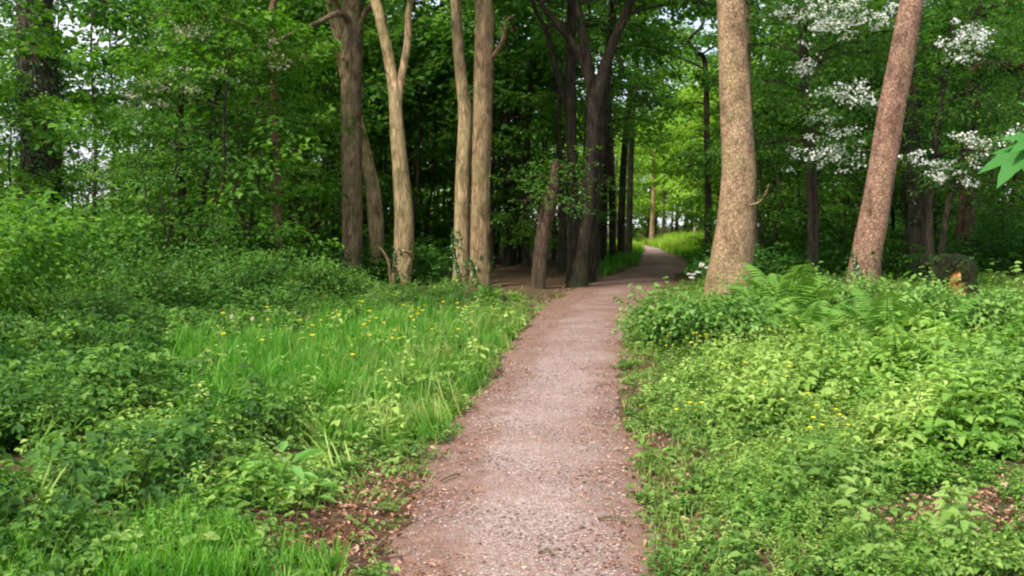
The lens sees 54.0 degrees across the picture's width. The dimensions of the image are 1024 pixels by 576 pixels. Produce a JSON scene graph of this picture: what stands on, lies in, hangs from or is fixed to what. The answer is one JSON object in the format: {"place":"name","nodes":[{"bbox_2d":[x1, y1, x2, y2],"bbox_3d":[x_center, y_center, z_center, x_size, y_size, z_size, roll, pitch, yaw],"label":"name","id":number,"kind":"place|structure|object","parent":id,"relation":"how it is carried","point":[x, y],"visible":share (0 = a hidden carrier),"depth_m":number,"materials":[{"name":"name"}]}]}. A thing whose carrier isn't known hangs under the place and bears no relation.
{"place":"outdoors","nodes":[
{"label":"outdoors","id":0,"kind":"place"},
{"bbox_2d":[0,0,1010,226],"label":"sky","id":1,"kind":"structure","parent":0,"point":[697,23],"materials":[{"name":"white"}]},
{"bbox_2d":[0,223,1023,575],"bbox_3d":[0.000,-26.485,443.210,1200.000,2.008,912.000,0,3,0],"label":"ground","id":2,"kind":"structure","parent":0,"point":[518,275],"depth_m":5.82,"materials":[{"name":"soil"}]},
{"bbox_2d":[0,299,116,356],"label":"bramble bush","id":3,"kind":"object","parent":2,"relation":"on","point":[49,338],"visible":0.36,"depth_m":10.15,"materials":[{"name":"green plant"}]},
{"bbox_2d":[0,185,118,324],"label":"hazel bush","id":4,"kind":"object","parent":2,"relation":"on","point":[13,256],"visible":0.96,"depth_m":11.86,"materials":[{"name":"green plant"}]},
{"bbox_2d":[0,62,118,230],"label":"understorey tree","id":5,"kind":"object","parent":2,"relation":"on","point":[44,104],"visible":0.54,"depth_m":20.58,"materials":[{"name":"green plant"}]},
{"bbox_2d":[0,0,125,115],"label":"tree","id":6,"kind":"object","parent":2,"relation":"on","point":[73,70],"visible":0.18,"depth_m":39.02,"materials":[{"name":"green plant"}]},
{"bbox_2d":[0,350,136,450],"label":"bramble bush","id":7,"kind":"object","parent":2,"relation":"on","point":[7,394],"visible":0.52,"depth_m":6.26,"materials":[{"name":"green plant"}]},
{"bbox_2d":[0,122,146,234],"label":"understorey tree","id":8,"kind":"object","parent":2,"relation":"on","point":[94,164],"visible":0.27,"depth_m":29.74,"materials":[{"name":"green plant"}]},
{"bbox_2d":[0,194,152,297],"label":"hazel bush","id":9,"kind":"object","parent":2,"relation":"on","point":[103,239],"visible":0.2,"depth_m":16.55,"materials":[{"name":"green plant"}]},
{"bbox_2d":[6,268,148,323],"bbox_3d":[-5.675,0.274,13.149,1.913,1.079,2.075,-2,4,-32],"label":"bramble bush","id":10,"kind":"object","parent":2,"relation":"on","point":[113,303],"visible":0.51,"depth_m":13.17,"materials":[{"name":"green plant"}]},
{"bbox_2d":[1,0,159,253],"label":"tree","id":11,"kind":"object","parent":2,"relation":"on","point":[45,79],"visible":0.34,"depth_m":21.52,"materials":[{"name":"green plant"}]},
{"bbox_2d":[0,0,165,222],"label":"tree","id":12,"kind":"object","parent":2,"relation":"on","point":[94,5],"visible":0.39,"depth_m":33.81,"materials":[{"name":"green plant"}]},
{"bbox_2d":[0,0,167,236],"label":"understorey tree","id":13,"kind":"object","parent":2,"relation":"on","point":[67,115],"visible":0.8,"depth_m":19.80,"materials":[{"name":"green plant"}]},
{"bbox_2d":[8,196,176,283],"bbox_3d":[-8.223,-0.699,19.522,3.242,2.131,2.944,-2,4,-24],"label":"hazel bush","id":14,"kind":"object","parent":2,"relation":"on","point":[116,244],"visible":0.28,"depth_m":19.21,"materials":[{"name":"green plant"}]},
{"bbox_2d":[40,241,227,310],"bbox_3d":[-6.071,-0.052,16.563,2.550,1.438,2.767,3,5,45],"label":"bramble bush","id":15,"kind":"object","parent":2,"relation":"on","point":[141,268],"visible":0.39,"depth_m":16.22,"materials":[{"name":"green plant"}]},
{"bbox_2d":[64,35,218,226],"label":"understorey tree","id":16,"kind":"object","parent":2,"relation":"on","point":[97,81],"visible":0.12,"depth_m":40.92,"materials":[{"name":"green plant"}]},
{"bbox_2d":[104,486,222,544],"bbox_3d":[-1.614,1.077,4.778,0.574,0.255,0.650,-3,4,-38],"label":"weed clump","id":17,"kind":"object","parent":2,"relation":"on","point":[125,508],"visible":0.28,"depth_m":4.71,"materials":[{"name":"green plant"}]},
{"bbox_2d":[80,107,251,274],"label":"understorey tree","id":18,"kind":"object","parent":2,"relation":"on","point":[186,160],"visible":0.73,"depth_m":20.76,"materials":[{"name":"green plant"}]},
{"bbox_2d":[0,486,351,575],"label":"grass","id":19,"kind":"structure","parent":2,"relation":"on","point":[144,566],"depth_m":4.22,"materials":[{"name":"green plant"}]},
{"bbox_2d":[89,228,269,300],"bbox_3d":[-6.432,-0.236,19.114,3.276,1.838,3.329,-3,5,-45],"label":"bramble bush","id":20,"kind":"object","parent":2,"relation":"on","point":[184,255],"visible":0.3,"depth_m":18.80,"materials":[{"name":"green plant"}]},
{"bbox_2d":[88,50,270,237],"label":"understorey tree","id":21,"kind":"object","parent":2,"relation":"on","point":[139,182],"visible":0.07,"depth_m":33.00,"materials":[{"name":"green plant"}]},
{"bbox_2d":[76,13,314,262],"bbox_3d":[-7.517,-3.359,24.165,5.535,6.627,5.449,0,3,0],"label":"hawthorn","id":22,"kind":"object","parent":2,"relation":"on","point":[181,101],"visible":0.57,"depth_m":23.73,"materials":[{"name":"green plant"}]},
{"bbox_2d":[69,0,360,262],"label":"understorey tree","id":23,"kind":"object","parent":2,"relation":"on","point":[223,196],"visible":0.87,"depth_m":22.04,"materials":[{"name":"green plant"}]},
{"bbox_2d":[64,0,380,248],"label":"understorey tree","id":24,"kind":"object","parent":2,"relation":"on","point":[310,172],"visible":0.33,"depth_m":28.13,"materials":[{"name":"green plant"}]},
{"bbox_2d":[147,0,325,244],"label":"tree","id":25,"kind":"object","parent":2,"relation":"on","point":[310,12],"visible":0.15,"depth_m":30.97,"materials":[{"name":"green plant"}]},
{"bbox_2d":[164,246,315,308],"bbox_3d":[-4.860,-0.103,17.415,2.295,1.294,2.490,2,4,30],"label":"bramble bush","id":26,"kind":"object","parent":2,"relation":"on","point":[257,278],"visible":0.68,"depth_m":17.27,"materials":[{"name":"green plant"}]},
{"bbox_2d":[108,0,377,262],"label":"slim tree","id":27,"kind":"object","parent":2,"relation":"on","point":[309,62],"visible":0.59,"depth_m":25.13,"materials":[{"name":"green plant"}]},
{"bbox_2d":[0,246,527,575],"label":"undergrowth","id":28,"kind":"object","parent":2,"relation":"on","point":[137,369],"visible":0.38,"depth_m":6.99,"materials":[{"name":"green plant"}]},
{"bbox_2d":[220,242,361,300],"bbox_3d":[-4.249,-0.176,19.306,2.695,1.488,2.652,-1,4,-20],"label":"bramble bush","id":29,"kind":"object","parent":2,"relation":"on","point":[310,270],"visible":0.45,"depth_m":18.94,"materials":[{"name":"green plant"}]},
{"bbox_2d":[243,0,371,278],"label":"tree","id":30,"kind":"object","parent":2,"relation":"on","point":[352,14],"visible":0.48,"depth_m":24.59,"materials":[{"name":"brown plant"}]},
{"bbox_2d":[222,48,393,256],"bbox_3d":[-6.268,-3.869,31.117,5.544,6.706,6.972,-1,4,-19],"label":"understorey tree","id":31,"kind":"object","parent":2,"relation":"on","point":[267,135],"visible":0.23,"depth_m":30.51,"materials":[{"name":"green plant"}]},
{"bbox_2d":[189,0,434,242],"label":"understorey tree","id":32,"kind":"object","parent":2,"relation":"on","point":[378,143],"visible":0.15,"depth_m":31.64,"materials":[{"name":"green plant"}]},
{"bbox_2d":[120,291,534,456],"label":"grass","id":33,"kind":"structure","parent":2,"relation":"on","point":[261,349],"depth_m":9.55,"materials":[{"name":"green plant"}]},
{"bbox_2d":[299,261,385,299],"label":"bramble bush","id":34,"kind":"object","parent":2,"relation":"on","point":[329,288],"visible":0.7,"depth_m":19.09,"materials":[{"name":"green plant"}]},
{"bbox_2d":[267,0,418,145],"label":"tree","id":35,"kind":"object","parent":2,"relation":"on","point":[377,44],"visible":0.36,"depth_m":31.30,"materials":[{"name":"green plant"}]},
{"bbox_2d":[325,0,397,277],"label":"tree","id":36,"kind":"object","parent":2,"relation":"on","point":[374,205],"visible":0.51,"depth_m":26.03,"materials":[{"name":"brown plant"}]},
{"bbox_2d":[370,0,416,289],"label":"tree","id":37,"kind":"object","parent":2,"relation":"on","point":[403,254],"visible":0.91,"depth_m":23.70,"materials":[{"name":"brown plant"}]},
{"bbox_2d":[322,0,471,250],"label":"tree","id":38,"kind":"object","parent":2,"relation":"on","point":[378,64],"visible":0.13,"depth_m":34.70,"materials":[{"name":"green plant"}]},
{"bbox_2d":[305,24,522,260],"bbox_3d":[-3.521,-4.993,36.711,7.676,8.590,8.193,1,4,9],"label":"understorey tree","id":39,"kind":"object","parent":2,"relation":"on","point":[423,211],"visible":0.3,"depth_m":35.71,"materials":[{"name":"green plant"}]},
{"bbox_2d":[337,0,511,256],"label":"tree","id":40,"kind":"object","parent":2,"relation":"on","point":[423,19],"visible":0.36,"depth_m":32.81,"materials":[{"name":"green plant"}]},
{"bbox_2d":[448,0,471,285],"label":"tree","id":41,"kind":"object","parent":2,"relation":"on","point":[460,233],"visible":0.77,"depth_m":23.93,"materials":[{"name":"brown plant"}]},
{"bbox_2d":[389,0,565,268],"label":"tree","id":42,"kind":"object","parent":2,"relation":"on","point":[445,58],"visible":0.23,"depth_m":33.58,"materials":[{"name":"green plant"}]},
{"bbox_2d":[368,0,596,120],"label":"tree","id":43,"kind":"object","parent":2,"relation":"on","point":[496,84],"visible":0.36,"depth_m":32.39,"materials":[{"name":"green plant"}]},
{"bbox_2d":[465,0,514,287],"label":"tree","id":44,"kind":"object","parent":2,"relation":"on","point":[485,56],"visible":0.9,"depth_m":23.28,"materials":[{"name":"brown plant"}]},
{"bbox_2d":[0,78,1010,236],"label":"woods","id":45,"kind":"object","parent":2,"relation":"on","point":[644,221],"depth_m":123.66,"materials":[{"name":"green plant"}]},
{"bbox_2d":[411,0,605,265],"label":"forest tree","id":46,"kind":"object","parent":2,"relation":"on","point":[505,127],"visible":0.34,"depth_m":34.34,"materials":[{"name":"green plant"}]},
{"bbox_2d":[404,59,618,265],"bbox_3d":[0.351,-4.728,37.900,6.776,8.196,8.521,3,5,39],"label":"understorey tree","id":47,"kind":"object","parent":2,"relation":"on","point":[497,187],"visible":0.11,"depth_m":37.19,"materials":[{"name":"green plant"}]},
{"bbox_2d":[0,271,1023,575],"bbox_3d":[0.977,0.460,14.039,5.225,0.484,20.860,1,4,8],"label":"ground cover","id":48,"kind":"object","parent":2,"relation":"on","point":[932,525],"visible":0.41,"depth_m":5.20,"materials":[{"name":"green plant"}]},
{"bbox_2d":[434,0,592,266],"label":"slim tree","id":49,"kind":"object","parent":2,"relation":"on","point":[525,260],"visible":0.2,"depth_m":33.74,"materials":[{"name":"green plant"}]},
{"bbox_2d":[4,271,1023,575],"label":"fallen leaves","id":50,"kind":"object","parent":2,"relation":"on","point":[982,491],"depth_m":5.27,"materials":[{"name":"brown plant"}]},
{"bbox_2d":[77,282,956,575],"bbox_3d":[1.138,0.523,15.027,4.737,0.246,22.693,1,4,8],"label":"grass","id":51,"kind":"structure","parent":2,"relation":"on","point":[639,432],"depth_m":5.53,"materials":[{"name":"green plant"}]},
{"bbox_2d":[436,83,616,250],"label":"understorey tree","id":52,"kind":"object","parent":2,"relation":"on","point":[531,231],"visible":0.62,"depth_m":31.97,"materials":[{"name":"green plant"}]},
{"bbox_2d":[69,203,1023,285],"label":"undergrowth","id":53,"kind":"object","parent":2,"relation":"on","point":[834,260],"visible":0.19,"depth_m":25.74,"materials":[{"name":"green plant"}]},
{"bbox_2d":[442,50,659,260],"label":"understorey tree","id":54,"kind":"object","parent":2,"relation":"on","point":[555,232],"visible":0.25,"depth_m":41.00,"materials":[{"name":"green plant"}]},
{"bbox_2d":[487,145,617,288],"bbox_3d":[0.908,-1.591,23.945,3.283,3.513,3.107,0,3,0],"label":"tree stub","id":55,"kind":"object","parent":2,"relation":"on","point":[544,231],"visible":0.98,"depth_m":23.81,"materials":[{"name":"plant"}]},
{"bbox_2d":[447,0,681,283],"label":"tree","id":56,"kind":"object","parent":2,"relation":"on","point":[567,91],"visible":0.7,"depth_m":26.21,"materials":[{"name":"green plant"}]},
{"bbox_2d":[466,0,670,272],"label":"tree","id":57,"kind":"object","parent":2,"relation":"on","point":[560,52],"visible":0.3,"depth_m":30.91,"materials":[{"name":"green plant"}]},
{"bbox_2d":[364,0,785,287],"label":"tree","id":58,"kind":"object","parent":2,"relation":"on","point":[578,277],"visible":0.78,"depth_m":24.47,"materials":[{"name":"brown plant"}]},
{"bbox_2d":[494,0,659,269],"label":"slim tree","id":59,"kind":"object","parent":2,"relation":"on","point":[619,87],"visible":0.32,"depth_m":32.69,"materials":[{"name":"green plant"}]},
{"bbox_2d":[499,0,700,175],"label":"slim tree","id":60,"kind":"object","parent":2,"relation":"on","point":[644,96],"visible":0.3,"depth_m":34.04,"materials":[{"name":"green plant"}]},
{"bbox_2d":[511,0,701,267],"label":"slim tree","id":61,"kind":"object","parent":2,"relation":"on","point":[663,96],"visible":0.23,"depth_m":35.86,"materials":[{"name":"green plant"}]},
{"bbox_2d":[527,0,690,262],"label":"slim tree","id":62,"kind":"object","parent":2,"relation":"on","point":[661,125],"visible":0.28,"depth_m":39.65,"materials":[{"name":"green plant"}]},
{"bbox_2d":[526,0,698,281],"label":"tree","id":63,"kind":"object","parent":2,"relation":"on","point":[660,52],"visible":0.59,"depth_m":27.24,"materials":[{"name":"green plant"}]},
{"bbox_2d":[540,1,690,259],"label":"slim tree","id":64,"kind":"object","parent":2,"relation":"on","point":[612,224],"visible":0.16,"depth_m":43.73,"materials":[{"name":"green plant"}]},
{"bbox_2d":[582,49,691,254],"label":"slim tree","id":65,"kind":"object","parent":2,"relation":"on","point":[629,223],"visible":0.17,"depth_m":52.64,"materials":[{"name":"green plant"}]},
{"bbox_2d":[577,15,700,257],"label":"slim tree","id":66,"kind":"object","parent":2,"relation":"on","point":[622,207],"visible":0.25,"depth_m":47.66,"materials":[{"name":"green plant"}]},
{"bbox_2d":[597,235,706,276],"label":"grass","id":67,"kind":"structure","parent":2,"relation":"on","point":[634,255],"depth_m":40.02,"materials":[{"name":"green plant"}]},
{"bbox_2d":[612,289,711,347],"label":"elder bush","id":68,"kind":"object","parent":2,"relation":"on","point":[642,324],"visible":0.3,"depth_m":12.41,"materials":[{"name":"green plant"}]},
{"bbox_2d":[607,230,771,254],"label":"grass","id":69,"kind":"structure","parent":2,"relation":"on","point":[673,240],"depth_m":63.10,"materials":[{"name":"green plant"}]},
{"bbox_2d":[613,269,783,354],"bbox_3d":[2.240,0.340,12.175,1.892,1.126,1.987,-1,4,-20],"label":"elder bush","id":70,"kind":"object","parent":2,"relation":"on","point":[713,315],"visible":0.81,"depth_m":11.80,"materials":[{"name":"green plant"}]},
{"bbox_2d":[613,0,797,262],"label":"slim tree","id":71,"kind":"object","parent":2,"relation":"on","point":[705,103],"visible":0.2,"depth_m":37.66,"materials":[{"name":"green plant"}]},
{"bbox_2d":[644,56,802,231],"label":"tree","id":72,"kind":"object","parent":2,"relation":"on","point":[688,96],"visible":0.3,"depth_m":45.46,"materials":[{"name":"green plant"}]},
{"bbox_2d":[652,1,794,208],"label":"forest tree","id":73,"kind":"object","parent":2,"relation":"on","point":[704,44],"visible":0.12,"depth_m":53.88,"materials":[{"name":"green plant"}]},
{"bbox_2d":[703,0,768,295],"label":"tree","id":74,"kind":"object","parent":2,"relation":"on","point":[732,251],"visible":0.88,"depth_m":19.40,"materials":[{"name":"brown plant"}]},
{"bbox_2d":[677,63,839,244],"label":"understorey tree","id":75,"kind":"object","parent":2,"relation":"on","point":[716,187],"visible":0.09,"depth_m":42.24,"materials":[{"name":"green plant"}]},
{"bbox_2d":[721,472,809,541],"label":"nettle clump","id":76,"kind":"object","parent":2,"relation":"on","point":[747,506],"visible":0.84,"depth_m":4.89,"materials":[{"name":"green plant"}]},
{"bbox_2d":[664,60,873,270],"bbox_3d":[7.796,-3.543,30.139,6.412,6.722,6.008,1,4,16],"label":"understorey tree","id":77,"kind":"object","parent":2,"relation":"on","point":[781,193],"visible":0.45,"depth_m":29.56,"materials":[{"name":"green plant"}]},
{"bbox_2d":[721,263,845,314],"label":"fern","id":78,"kind":"object","parent":2,"relation":"on","point":[805,281],"visible":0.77,"depth_m":15.14,"materials":[{"name":"green plant"}]},
{"bbox_2d":[758,300,848,335],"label":"fern","id":79,"kind":"object","parent":2,"relation":"on","point":[818,316],"visible":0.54,"depth_m":12.63,"materials":[{"name":"green plant"}]},
{"bbox_2d":[716,30,901,255],"bbox_3d":[10.560,-4.588,34.574,7.215,8.280,7.472,-1,4,-17],"label":"understorey tree","id":80,"kind":"object","parent":2,"relation":"on","point":[843,196],"visible":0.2,"depth_m":33.93,"materials":[{"name":"green plant"}]},
{"bbox_2d":[692,0,939,276],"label":"hawthorn","id":81,"kind":"object","parent":2,"relation":"on","point":[809,118],"visible":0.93,"depth_m":22.72,"materials":[{"name":"green plant"}]},
{"bbox_2d":[712,0,929,244],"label":"forest tree","id":82,"kind":"object","parent":2,"relation":"on","point":[766,47],"visible":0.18,"depth_m":32.70,"materials":[{"name":"green plant"}]},
{"bbox_2d":[777,508,869,572],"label":"nettle clump","id":83,"kind":"object","parent":2,"relation":"on","point":[835,544],"visible":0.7,"depth_m":4.42,"materials":[{"name":"green plant"}]},
{"bbox_2d":[634,260,1023,544],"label":"ground cover","id":84,"kind":"object","parent":2,"relation":"on","point":[974,428],"visible":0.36,"depth_m":6.56,"materials":[{"name":"green plant"}]},
{"bbox_2d":[711,29,962,255],"bbox_3d":[9.983,-4.006,31.069,7.746,7.451,6.160,1,4,17],"label":"understorey tree","id":85,"kind":"object","parent":2,"relation":"on","point":[844,229],"visible":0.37,"depth_m":30.50,"materials":[{"name":"green plant"}]},
{"bbox_2d":[786,260,900,318],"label":"elder bush","id":86,"kind":"object","parent":2,"relation":"on","point":[842,289],"visible":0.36,"depth_m":15.69,"materials":[{"name":"green plant"}]},
{"bbox_2d":[838,0,923,305],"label":"tree","id":87,"kind":"object","parent":2,"relation":"on","point":[867,251],"visible":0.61,"depth_m":16.71,"materials":[{"name":"brown plant"}]},
{"bbox_2d":[764,15,999,254],"bbox_3d":[12.633,-4.767,34.459,7.342,8.216,7.837,-3,5,-42],"label":"understorey tree","id":88,"kind":"object","parent":2,"relation":"on","point":[893,214],"visible":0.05,"depth_m":34.04,"materials":[{"name":"green plant"}]},
{"bbox_2d":[821,287,946,340],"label":"fern","id":89,"kind":"object","parent":2,"relation":"on","point":[878,302],"visible":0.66,"depth_m":12.17,"materials":[{"name":"green plant"}]},
{"bbox_2d":[834,535,949,575],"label":"nettle clump","id":90,"kind":"object","parent":2,"relation":"on","point":[907,565],"visible":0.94,"depth_m":3.99,"materials":[{"name":"green plant"}]},
{"bbox_2d":[798,0,1020,278],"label":"tree","id":91,"kind":"object","parent":2,"relation":"on","point":[913,215],"visible":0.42,"depth_m":24.73,"materials":[{"name":"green plant"}]},
{"bbox_2d":[812,0,1023,237],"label":"understorey tree","id":92,"kind":"object","parent":2,"relation":"on","point":[936,221],"visible":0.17,"depth_m":29.74,"materials":[{"name":"green plant"}]},
{"bbox_2d":[832,0,1023,255],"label":"tree","id":93,"kind":"object","parent":2,"relation":"on","point":[962,224],"visible":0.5,"depth_m":26.74,"materials":[{"name":"green plant"}]},
{"bbox_2d":[835,1,1023,277],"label":"hawthorn","id":94,"kind":"object","parent":2,"relation":"on","point":[938,115],"visible":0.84,"depth_m":22.55,"materials":[{"name":"green plant"}]},
{"bbox_2d":[838,0,1021,186],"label":"tree","id":95,"kind":"object","parent":2,"relation":"on","point":[940,24],"visible":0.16,"depth_m":29.36,"materials":[{"name":"green plant"}]},
{"bbox_2d":[918,253,979,297],"bbox_3d":[8.705,-0.215,20.016,1.335,0.991,1.257,0,3,0],"label":"tree stump","id":96,"kind":"object","parent":2,"relation":"on","point":[962,267],"visible":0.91,"depth_m":19.63,"materials":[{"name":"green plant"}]},
{"bbox_2d":[878,261,1023,336],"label":"elder bush","id":97,"kind":"object","parent":2,"relation":"on","point":[985,308],"visible":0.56,"depth_m":12.34,"materials":[{"name":"green plant"}]},
{"bbox_2d":[891,0,1023,237],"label":"understorey tree","id":98,"kind":"object","parent":2,"relation":"on","point":[952,208],"visible":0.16,"depth_m":30.61,"materials":[{"name":"green plant"}]},
{"bbox_2d":[898,1,1023,245],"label":"understorey tree","id":99,"kind":"object","parent":2,"relation":"on","point":[998,222],"visible":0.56,"depth_m":24.84,"materials":[{"name":"green plant"}]},
{"bbox_2d":[903,328,1023,416],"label":"elder bush","id":100,"kind":"object","parent":2,"relation":"on","point":[999,352],"visible":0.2,"depth_m":6.99,"materials":[{"name":"green plant"}]},
{"bbox_2d":[978,103,1023,187],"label":"sycamore sapling","id":101,"kind":"object","parent":2,"relation":"on","point":[1009,160],"visible":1,"depth_m":2.59,"materials":[{"name":"green plant"}]},
{"bbox_2d":[381,245,686,575],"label":"path","id":102,"kind":"structure","parent":0,"point":[656,264],"depth_m":6.30,"materials":[{"name":"brown gravel"}]},
{"bbox_2d":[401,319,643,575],"bbox_3d":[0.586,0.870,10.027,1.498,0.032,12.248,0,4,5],"label":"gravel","id":103,"kind":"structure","parent":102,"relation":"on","point":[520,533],"depth_m":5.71,"materials":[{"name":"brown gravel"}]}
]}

